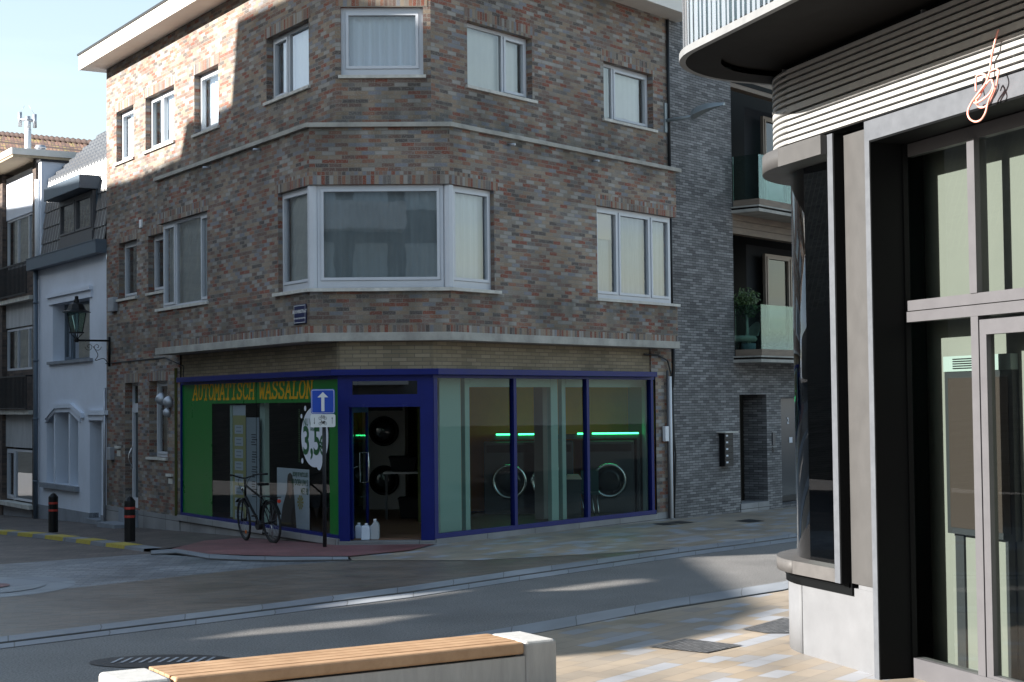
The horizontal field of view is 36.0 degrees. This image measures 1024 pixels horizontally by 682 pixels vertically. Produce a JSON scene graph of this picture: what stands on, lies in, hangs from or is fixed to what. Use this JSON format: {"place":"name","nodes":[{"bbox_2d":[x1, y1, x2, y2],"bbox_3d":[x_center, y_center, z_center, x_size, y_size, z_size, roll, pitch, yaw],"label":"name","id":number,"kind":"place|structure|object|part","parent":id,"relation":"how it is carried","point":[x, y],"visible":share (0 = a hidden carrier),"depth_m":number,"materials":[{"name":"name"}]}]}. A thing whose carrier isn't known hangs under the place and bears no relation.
{"place":"outdoors","nodes":[
{"label":"outdoors","id":0,"kind":"place"},
{"bbox_2d":[0,534,150,563],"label":"side street","id":1,"kind":"structure","parent":0,"point":[15,549],"depth_m":25.07,"materials":[{"name":"grey asphalt"}]},
{"bbox_2d":[0,0,161,139],"label":"sky","id":2,"kind":"structure","parent":0,"point":[41,41],"materials":[{"name":"blue"}]},
{"bbox_2d":[0,515,285,548],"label":"house sidewalk","id":3,"kind":"structure","parent":0,"point":[164,539],"depth_m":29.92,"materials":[{"name":"grey concrete"}]},
{"bbox_2d":[48,493,57,531],"bbox_3d":[-8.871,3.314,30.496,0.177,0.760,0.177,-1,-2,0],"label":"bollard","id":4,"kind":"object","parent":3,"relation":"on","point":[52,512],"visible":1,"depth_m":30.43,"materials":[{"name":"black paint"}]},
{"bbox_2d":[124,496,134,541],"bbox_3d":[-6.420,2.986,26.489,0.177,0.760,0.177,-1,-2,0],"label":"bollard","id":5,"kind":"object","parent":3,"relation":"on","point":[129,518],"visible":1,"depth_m":26.42,"materials":[{"name":"black paint"}]},
{"bbox_2d":[0,554,336,588],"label":"cobbled strip","id":6,"kind":"object","parent":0,"point":[83,572],"visible":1,"depth_m":21.43,"materials":[{"name":"grey stone"}]},
{"bbox_2d":[0,576,75,596],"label":"island border","id":7,"kind":"object","parent":6,"relation":"on","point":[53,583],"visible":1,"depth_m":19.35,"materials":[{"name":"concrete"}]},
{"bbox_2d":[0,579,45,592],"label":"traffic island","id":8,"kind":"structure","parent":7,"relation":"on","point":[17,585],"depth_m":19.40,"materials":[{"name":"concrete"}]},
{"bbox_2d":[0,583,9,586],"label":"island","id":9,"kind":"structure","parent":8,"relation":"on","point":[3,584],"depth_m":19.35,"materials":[{"name":"grey concrete"}]},
{"bbox_2d":[151,549,347,560],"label":"white kerb","id":10,"kind":"structure","parent":6,"relation":"on","point":[215,556],"depth_m":22.38,"materials":[{"name":"concrete"}]},
{"bbox_2d":[172,538,431,555],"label":"red pavement","id":11,"kind":"structure","parent":0,"point":[249,546],"depth_m":23.90,"materials":[{"name":"red brick"}]},
{"bbox_2d":[229,473,281,542],"bbox_3d":[-4.159,2.730,25.723,1.705,1.125,0.661,-2,-3,40],"label":"bicycle","id":12,"kind":"object","parent":11,"relation":"on","point":[260,523],"visible":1,"depth_m":25.60,"materials":[{"name":"black metal"}]},
{"bbox_2d":[310,389,334,546],"bbox_3d":[-2.866,1.948,24.019,0.378,2.431,0.174,-1,-2,0],"label":"one way sign","id":13,"kind":"object","parent":11,"relation":"on","point":[323,408],"visible":0.96,"depth_m":23.98,"materials":[{"name":"blue metal"}]},
{"bbox_2d":[0,549,666,636],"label":"paved crossing","id":14,"kind":"object","parent":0,"point":[93,605],"visible":1,"depth_m":18.81,"materials":[{"name":"stone"}]},
{"bbox_2d":[10,500,743,607],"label":"ground","id":15,"kind":"structure","parent":0,"point":[150,549],"depth_m":23.19,"materials":[{"name":"concrete"}]},
{"bbox_2d":[0,147,78,517],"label":"balcony house","id":16,"kind":"structure","parent":15,"relation":"on","point":[19,210],"depth_m":39.93,"materials":[{"name":"brick"}]},
{"bbox_2d":[7,326,31,370],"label":"window","id":17,"kind":"structure","parent":16,"relation":"in","point":[19,341],"depth_m":40.14,"materials":[{"name":"white plastic"}]},
{"bbox_2d":[7,447,31,503],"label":"window","id":18,"kind":"structure","parent":16,"relation":"in","point":[19,460],"depth_m":40.02,"materials":[{"name":"white plastic"}]},
{"bbox_2d":[7,212,32,269],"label":"window","id":19,"kind":"structure","parent":16,"relation":"in","point":[20,229],"depth_m":40.21,"materials":[{"name":"grey glass"}]},
{"bbox_2d":[0,131,91,448],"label":"mossy roof house","id":20,"kind":"structure","parent":15,"relation":"on","point":[8,140],"depth_m":52.99,"materials":[{"name":"tile"}]},
{"bbox_2d":[18,106,36,148],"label":"mobile phone antenna","id":21,"kind":"object","parent":20,"relation":"attached to","point":[28,120],"visible":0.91,"depth_m":46.24,"materials":[{"name":"white plastic"}]},
{"bbox_2d":[26,130,107,523],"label":"white house","id":22,"kind":"structure","parent":15,"relation":"on","point":[67,265],"depth_m":36.07,"materials":[{"name":"white paint"}]},
{"bbox_2d":[65,300,89,359],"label":"window","id":23,"kind":"structure","parent":22,"relation":"in","point":[73,350],"depth_m":36.56,"materials":[{"name":"grey glass"}]},
{"bbox_2d":[60,190,95,239],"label":"window","id":24,"kind":"structure","parent":22,"relation":"in","point":[77,213],"depth_m":35.51,"materials":[{"name":"grey glass"}]},
{"bbox_2d":[0,529,161,551],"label":"side street kerb","id":25,"kind":"structure","parent":15,"relation":"on","point":[99,543],"depth_m":26.95,"materials":[{"name":"stone"}]},
{"bbox_2d":[0,530,142,548],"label":"yellow kerb marking","id":26,"kind":"object","parent":25,"relation":"on","point":[59,537],"visible":0.85,"depth_m":28.42,"materials":[{"name":"paint"}]},
{"bbox_2d":[77,0,681,544],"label":"brick building","id":27,"kind":"structure","parent":15,"relation":"on","point":[449,222],"depth_m":27.04,"materials":[{"name":"brick"}]},
{"bbox_2d":[63,296,109,366],"bbox_3d":[-9.044,-0.203,33.385,0.554,1.490,0.966,-2,-3,39],"label":"wall lantern","id":28,"kind":"object","parent":27,"relation":"attached to","point":[75,306],"depth_m":33.22,"materials":[{"name":"black paint"}]},
{"bbox_2d":[113,108,134,166],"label":"window","id":29,"kind":"structure","parent":27,"relation":"in","point":[127,156],"depth_m":33.38,"materials":[{"name":"white plastic"}]},
{"bbox_2d":[116,241,136,301],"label":"window","id":30,"kind":"structure","parent":27,"relation":"in","point":[133,245],"depth_m":33.20,"materials":[{"name":"white plastic"}]},
{"bbox_2d":[128,383,137,507],"bbox_3d":[-7.699,2.146,32.503,0.464,2.573,0.778,0,-2,-10],"label":"door","id":31,"kind":"structure","parent":27,"relation":"in","point":[134,448],"depth_m":32.70,"materials":[{"name":"white plastic"}]},
{"bbox_2d":[145,234,162,295],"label":"window","id":32,"kind":"structure","parent":27,"relation":"in","point":[157,290],"depth_m":31.69,"materials":[{"name":"white plastic"}]},
{"bbox_2d":[145,381,167,460],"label":"window","id":33,"kind":"structure","parent":27,"relation":"in","point":[160,453],"depth_m":31.54,"materials":[{"name":"white plastic"}]},
{"bbox_2d":[142,88,174,154],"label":"window","id":34,"kind":"structure","parent":27,"relation":"in","point":[166,100],"depth_m":31.41,"materials":[{"name":"white plastic"}]},
{"bbox_2d":[155,212,208,311],"bbox_3d":[-5.990,-1.436,29.067,0.297,1.665,2.631,1,-3,-33],"label":"window","id":35,"kind":"structure","parent":27,"relation":"in","point":[188,236],"depth_m":29.39,"materials":[{"name":"white plastic"}]},
{"bbox_2d":[191,68,219,137],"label":"window","id":36,"kind":"structure","parent":27,"relation":"in","point":[212,76],"depth_m":29.60,"materials":[{"name":"white plastic"}]},
{"bbox_2d":[230,405,245,519],"bbox_3d":[-4.846,2.155,27.995,0.050,2.029,0.693,1,-3,-33],"label":"price poster","id":37,"kind":"object","parent":27,"relation":"attached to","point":[237,440],"visible":0.85,"depth_m":28.02,"materials":[{"name":"beige paper"}]},
{"bbox_2d":[246,417,259,520],"bbox_3d":[-4.513,2.230,27.459,0.003,1.796,0.573,1,-3,-33],"label":"text poster","id":38,"kind":"object","parent":27,"relation":"attached to","point":[251,447],"visible":0.91,"depth_m":27.48,"materials":[{"name":"grey paper"}]},
{"bbox_2d":[263,23,310,105],"bbox_3d":[-3.623,-4.607,26.214,0.346,1.143,1.801,1,-3,-33],"label":"window","id":39,"kind":"structure","parent":27,"relation":"in","point":[294,45],"depth_m":26.41,"materials":[{"name":"white plastic"}]},
{"bbox_2d":[277,467,309,529],"bbox_3d":[-3.626,2.624,26.073,0.007,1.030,1.274,1,-3,-33],"label":"advert poster","id":40,"kind":"object","parent":27,"relation":"on","point":[293,490],"visible":1,"depth_m":26.04,"materials":[{"name":"grey paper"}]},
{"bbox_2d":[282,187,307,291],"bbox_3d":[-3.343,-1.594,25.011,0.709,1.597,0.972,-1,-2,0],"label":"window","id":41,"kind":"structure","parent":27,"relation":"in","point":[298,198],"depth_m":25.16,"materials":[{"name":"white plastic"}]},
{"bbox_2d":[293,304,306,323],"bbox_3d":[-3.303,-0.419,24.602,0.026,0.304,0.513,1,-3,-33],"label":"street name sign","id":42,"kind":"object","parent":27,"relation":"attached to","point":[300,313],"visible":1,"depth_m":24.57,"materials":[{"name":"blue metal"}]},
{"bbox_2d":[301,406,327,469],"bbox_3d":[-3.174,1.545,25.185,0.002,1.024,1.093,1,-3,-32],"label":"price splash","id":43,"kind":"object","parent":27,"relation":"attached to","point":[311,439],"visible":0.78,"depth_m":25.23,"materials":[{"name":"white paper"}]},
{"bbox_2d":[355,523,361,537],"bbox_3d":[-2.397,2.969,24.646,0.100,0.256,0.160,-1,-2,0],"label":"jerrycan","id":44,"kind":"object","parent":27,"relation":"on","point":[358,526],"visible":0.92,"depth_m":24.57,"materials":[{"name":"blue plastic"}]},
{"bbox_2d":[350,407,368,539],"bbox_3d":[-2.409,2.072,24.911,0.166,2.043,0.900,-1,-2,11],"label":"door leaf","id":45,"kind":"structure","parent":27,"relation":"in","point":[359,409],"depth_m":24.55,"materials":[{"name":"blue paint"}]},
{"bbox_2d":[361,523,369,539],"bbox_3d":[-2.274,2.963,24.529,0.135,0.256,0.160,-1,-2,0],"label":"jerrycan","id":46,"kind":"object","parent":27,"relation":"on","point":[365,531],"visible":1,"depth_m":24.45,"materials":[{"name":"white plastic"}]},
{"bbox_2d":[370,519,379,539],"bbox_3d":[-2.135,2.931,24.564,0.140,0.319,0.160,-1,-2,0],"label":"jerrycan","id":47,"kind":"object","parent":27,"relation":"on","point":[375,530],"visible":1,"depth_m":24.48,"materials":[{"name":"grey plastic"}]},
{"bbox_2d":[317,185,443,287],"bbox_3d":[-2.045,-1.625,24.570,1.953,1.596,0.188,-1,-2,-1],"label":"window","id":48,"kind":"structure","parent":27,"relation":"in","point":[369,236],"depth_m":24.63,"materials":[{"name":"grey glass"}]},
{"bbox_2d":[338,8,425,78],"bbox_3d":[-2.033,-4.660,24.747,1.370,1.126,0.332,-1,-2,0],"label":"window","id":49,"kind":"structure","parent":27,"relation":"in","point":[375,42],"depth_m":24.83,"materials":[{"name":"white plastic"}]},
{"bbox_2d":[362,404,407,509],"bbox_3d":[-2.526,2.264,31.459,0.850,2.150,0.755,-1,-2,0],"label":"washing machine","id":50,"kind":"object","parent":27,"relation":"on","point":[387,432],"visible":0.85,"depth_m":31.12,"materials":[{"name":"black metal"}]},
{"bbox_3d":[-2.521,2.745,31.095,0.590,0.590,0.065,-1,-2,0],"label":"door","id":51,"kind":"part","parent":50,"relation":"part of","materials":[{"name":"black paint"}]},
{"bbox_3d":[-2.531,1.778,31.133,0.590,0.590,0.065,-1,-2,0],"label":"door","id":52,"kind":"part","parent":50,"relation":"part of","materials":[{"name":"black paint"}]},
{"bbox_2d":[383,470,417,518],"bbox_3d":[-1.956,2.804,28.764,0.730,0.850,0.700,-1,-2,0],"label":"table","id":53,"kind":"object","parent":27,"relation":"on","point":[386,473],"visible":0.55,"depth_m":28.51,"materials":[{"name":"grey metal"}]},
{"bbox_2d":[388,455,417,470],"bbox_3d":[-1.976,2.230,28.735,0.518,0.275,0.422,-1,-2,0],"label":"laundry basket","id":54,"kind":"object","parent":53,"relation":"on","point":[403,463],"visible":0.97,"depth_m":28.55,"materials":[{"name":"black paint"}]},
{"bbox_2d":[398,496,417,517],"bbox_3d":[-1.818,3.028,28.704,0.498,0.375,0.421,-1,-2,0],"label":"laundry basket","id":55,"kind":"object","parent":27,"relation":"on","point":[408,506],"visible":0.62,"depth_m":28.52,"materials":[{"name":"black paint"}]},
{"bbox_2d":[453,186,490,289],"bbox_3d":[-0.714,-1.622,25.009,0.190,1.596,0.989,-2,-3,38],"label":"window","id":56,"kind":"structure","parent":27,"relation":"in","point":[467,202],"depth_m":25.14,"materials":[{"name":"white glass"}]},
{"bbox_2d":[466,23,537,103],"bbox_3d":[-0.266,-4.589,26.115,0.321,1.100,1.852,-2,-3,38],"label":"window","id":57,"kind":"structure","parent":27,"relation":"in","point":[492,56],"depth_m":26.27,"materials":[{"name":"white plastic"}]},
{"bbox_2d":[484,441,533,513],"bbox_3d":[-0.050,2.576,29.845,0.950,1.350,0.755,-1,-2,0],"label":"washing machine","id":58,"kind":"object","parent":27,"relation":"on","point":[497,499],"visible":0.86,"depth_m":29.51,"materials":[{"name":"grey metal"}]},
{"bbox_3d":[-0.049,2.630,29.498,0.659,0.659,0.065,-1,-2,0],"label":"door","id":59,"kind":"part","parent":58,"relation":"part of","materials":[{"name":"silver metal"}]},
{"bbox_2d":[523,440,573,513],"bbox_3d":[0.680,2.568,29.845,0.950,1.350,0.755,-1,-2,0],"label":"washing machine","id":60,"kind":"object","parent":27,"relation":"on","point":[569,459],"visible":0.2,"depth_m":29.53,"materials":[{"name":"grey metal"}]},
{"bbox_3d":[0.681,2.622,29.498,0.659,0.659,0.065,-1,-2,0],"label":"door","id":61,"kind":"part","parent":60,"relation":"part of","materials":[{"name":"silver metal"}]},
{"bbox_2d":[494,432,640,510],"bbox_3d":[1.041,2.489,29.866,2.730,1.502,0.720,-1,-2,0],"label":"machine shelf","id":62,"kind":"object","parent":27,"relation":"on","point":[636,437],"visible":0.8,"depth_m":29.57,"materials":[{"name":"grey metal"}]},
{"bbox_2d":[566,479,581,517],"bbox_3d":[1.015,2.829,28.411,0.470,0.690,0.600,-1,-2,0],"label":"laundry table","id":63,"kind":"object","parent":27,"relation":"on","point":[573,486],"visible":0.54,"depth_m":28.13,"materials":[{"name":"grey ceramic"}]},
{"bbox_2d":[566,474,581,478],"bbox_3d":[1.106,2.439,28.336,0.279,0.078,0.380,-1,-2,0],"label":"folded cloth","id":64,"kind":"object","parent":63,"relation":"on","point":[572,476],"visible":0.94,"depth_m":28.19,"materials":[{"name":"white fabric"}]},
{"bbox_2d":[581,470,599,515],"bbox_3d":[1.395,2.758,28.369,0.354,0.838,0.529,-1,-2,0],"label":"metal chair","id":65,"kind":"object","parent":27,"relation":"on","point":[594,484],"visible":0.6,"depth_m":28.60,"materials":[{"name":"teal"}]},
{"bbox_2d":[582,440,634,512],"bbox_3d":[1.818,2.556,29.845,0.950,1.350,0.755,-1,-2,0],"label":"washing machine","id":66,"kind":"object","parent":27,"relation":"on","point":[612,462],"visible":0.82,"depth_m":29.51,"materials":[{"name":"grey metal"}]},
{"bbox_3d":[1.819,2.610,29.498,0.659,0.659,0.065,-1,-2,0],"label":"door","id":67,"kind":"part","parent":66,"relation":"part of","materials":[{"name":"silver metal"}]},
{"bbox_2d":[602,63,657,132],"bbox_3d":[2.071,-4.474,29.064,0.321,1.090,1.752,-2,-3,38],"label":"window","id":68,"kind":"structure","parent":27,"relation":"in","point":[622,95],"depth_m":29.28,"materials":[{"name":"white plastic"}]},
{"bbox_2d":[596,206,680,306],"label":"window","id":69,"kind":"structure","parent":27,"relation":"in","point":[630,245],"depth_m":28.74,"materials":[{"name":"white plastic"}]},
{"bbox_2d":[664,102,724,132],"bbox_3d":[3.419,-4.252,29.534,1.283,0.560,0.378,-2,-3,38],"label":"street lamp","id":70,"kind":"object","parent":27,"relation":"attached to","point":[698,111],"visible":1,"depth_m":29.43,"materials":[{"name":"grey metal"}]},
{"bbox_2d":[454,580,788,636],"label":"kerb","id":71,"kind":"structure","parent":15,"relation":"on","point":[553,624],"depth_m":16.57,"materials":[{"name":"concrete"}]},
{"bbox_2d":[669,0,795,518],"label":"grey building","id":72,"kind":"structure","parent":15,"relation":"on","point":[731,229],"depth_m":31.52,"materials":[{"name":"brick"}]},
{"bbox_2d":[717,431,738,465],"bbox_3d":[4.267,2.128,31.148,0.200,0.681,0.502,-2,-3,38],"label":"mailbox stack","id":73,"kind":"object","parent":72,"relation":"attached to","point":[725,448],"visible":1,"depth_m":31.07,"materials":[{"name":"black paint"}]},
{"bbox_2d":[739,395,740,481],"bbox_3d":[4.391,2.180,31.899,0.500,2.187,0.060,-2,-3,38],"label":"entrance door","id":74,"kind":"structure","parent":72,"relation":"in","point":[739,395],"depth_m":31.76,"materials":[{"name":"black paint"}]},
{"bbox_2d":[734,322,759,349],"bbox_3d":[4.680,-0.037,32.082,0.735,0.716,0.703,-1,-2,0],"label":"balcony chair","id":75,"kind":"object","parent":72,"relation":"on","point":[754,329],"visible":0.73,"depth_m":31.98,"materials":[{"name":"fabric"}]},
{"bbox_2d":[734,287,762,349],"bbox_3d":[4.741,-0.391,31.892,0.680,1.406,0.656,-1,-2,0],"label":"potted tree","id":76,"kind":"object","parent":72,"relation":"on","point":[745,304],"visible":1,"depth_m":31.81,"materials":[{"name":"green plant"}]},
{"bbox_2d":[744,107,790,203],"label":"window","id":77,"kind":"structure","parent":72,"relation":"in","point":[758,125],"depth_m":34.53,"materials":[{"name":"brown glass"}]},
{"bbox_2d":[746,244,793,349],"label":"window","id":78,"kind":"structure","parent":72,"relation":"in","point":[768,270],"depth_m":34.56,"materials":[{"name":"brown glass"}]},
{"bbox_2d":[762,330,787,349],"bbox_3d":[5.412,0.043,32.385,0.518,0.563,0.504,-1,-2,0],"label":"balcony shrub","id":79,"kind":"object","parent":72,"relation":"on","point":[774,338],"visible":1,"depth_m":32.28,"materials":[{"name":"green plant"}]},
{"bbox_2d":[679,0,1023,681],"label":"louvred building","id":80,"kind":"structure","parent":15,"relation":"on","point":[893,166],"depth_m":12.50,"materials":[{"name":"black"}]},
{"bbox_2d":[906,111,1023,681],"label":"window frame","id":81,"kind":"structure","parent":80,"relation":"in","point":[982,303],"depth_m":11.66,"materials":[{"name":"silver metal"}]},
{"bbox_2d":[943,353,1021,679],"bbox_3d":[3.576,1.357,11.976,0.072,2.502,0.858,0,-2,-19],"label":"glass pane","id":82,"kind":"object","parent":80,"relation":"on","point":[957,370],"depth_m":12.06,"materials":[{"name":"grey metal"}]},
{"bbox_2d":[967,29,999,122],"bbox_3d":[3.280,-1.833,10.931,0.094,0.620,0.350,0,-2,-19],"label":"neon sign","id":83,"kind":"object","parent":80,"relation":"hanging from","point":[991,93],"visible":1,"depth_m":10.90,"materials":[{"name":"pink plastic"}]},
{"bbox_2d":[979,316,1023,681],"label":"door leaf","id":84,"kind":"structure","parent":80,"relation":"in","point":[987,327],"depth_m":11.49,"materials":[{"name":"silver metal"}]},
{"bbox_2d":[0,541,796,681],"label":"road","id":85,"kind":"structure","parent":0,"point":[471,610],"depth_m":16.21,"materials":[{"name":"grey asphalt"}]},
{"bbox_2d":[89,654,231,666],"bbox_3d":[-3.017,2.752,13.585,1.240,0.005,0.680,-1,-2,0],"label":"manhole cover","id":86,"kind":"object","parent":85,"relation":"on","point":[141,661],"visible":0.85,"depth_m":13.62,"materials":[{"name":"grey metal"}]},
{"bbox_2d":[0,533,796,643],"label":"kerb","id":87,"kind":"structure","parent":85,"relation":"on","point":[241,610],"depth_m":18.01,"materials":[{"name":"concrete"}]},
{"bbox_2d":[0,538,796,648],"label":"gutter","id":88,"kind":"object","parent":85,"relation":"on","point":[287,610],"visible":0.73,"depth_m":17.59,"materials":[{"name":"concrete"}]},
{"bbox_2d":[349,507,796,559],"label":"sidewalk","id":89,"kind":"structure","parent":0,"point":[697,531],"depth_m":25.00,"materials":[{"name":"grey concrete"}]},
{"bbox_2d":[653,522,674,524],"bbox_3d":[2.717,3.252,28.054,0.337,0.018,0.816,0,-2,-12],"label":"drain cover","id":90,"kind":"object","parent":89,"relation":"on","point":[666,523],"visible":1,"depth_m":28.08,"materials":[{"name":"grey metal"}]},
{"bbox_2d":[672,521,691,523],"bbox_3d":[3.036,3.266,28.434,0.330,0.024,0.938,0,-2,-14],"label":"drain cover","id":91,"kind":"object","parent":89,"relation":"on","point":[681,522],"visible":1,"depth_m":28.36,"materials":[{"name":"grey metal"}]},
{"bbox_2d":[737,519,762,521],"bbox_3d":[4.286,3.242,28.451,0.449,0.001,0.645,0,-2,-26],"label":"drain cover","id":92,"kind":"object","parent":89,"relation":"on","point":[749,520],"visible":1,"depth_m":28.48,"materials":[{"name":"grey metal"}]},
{"bbox_2d":[534,590,926,681],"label":"plaza","id":93,"kind":"structure","parent":0,"point":[616,650],"depth_m":13.81,"materials":[{"name":"stone"}]},
{"bbox_2d":[99,631,555,681],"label":"bench","id":94,"kind":"object","parent":93,"relation":"on","point":[518,656],"visible":1,"depth_m":10.92,"materials":[{"name":"wood"}]},
{"bbox_2d":[649,639,739,652],"bbox_3d":[1.648,2.719,14.079,0.627,0.001,0.590,-2,-3,39],"label":"utility cover","id":95,"kind":"object","parent":93,"relation":"on","point":[695,645],"visible":1,"depth_m":14.07,"materials":[{"name":"metal"}]},
{"bbox_2d":[744,618,788,632],"bbox_3d":[2.640,2.754,15.250,0.510,0.001,1.027,-2,-3,35],"label":"utility cover","id":96,"kind":"object","parent":93,"relation":"on","point":[781,625],"visible":0.75,"depth_m":15.15,"materials":[{"name":"metal"}]}
]}

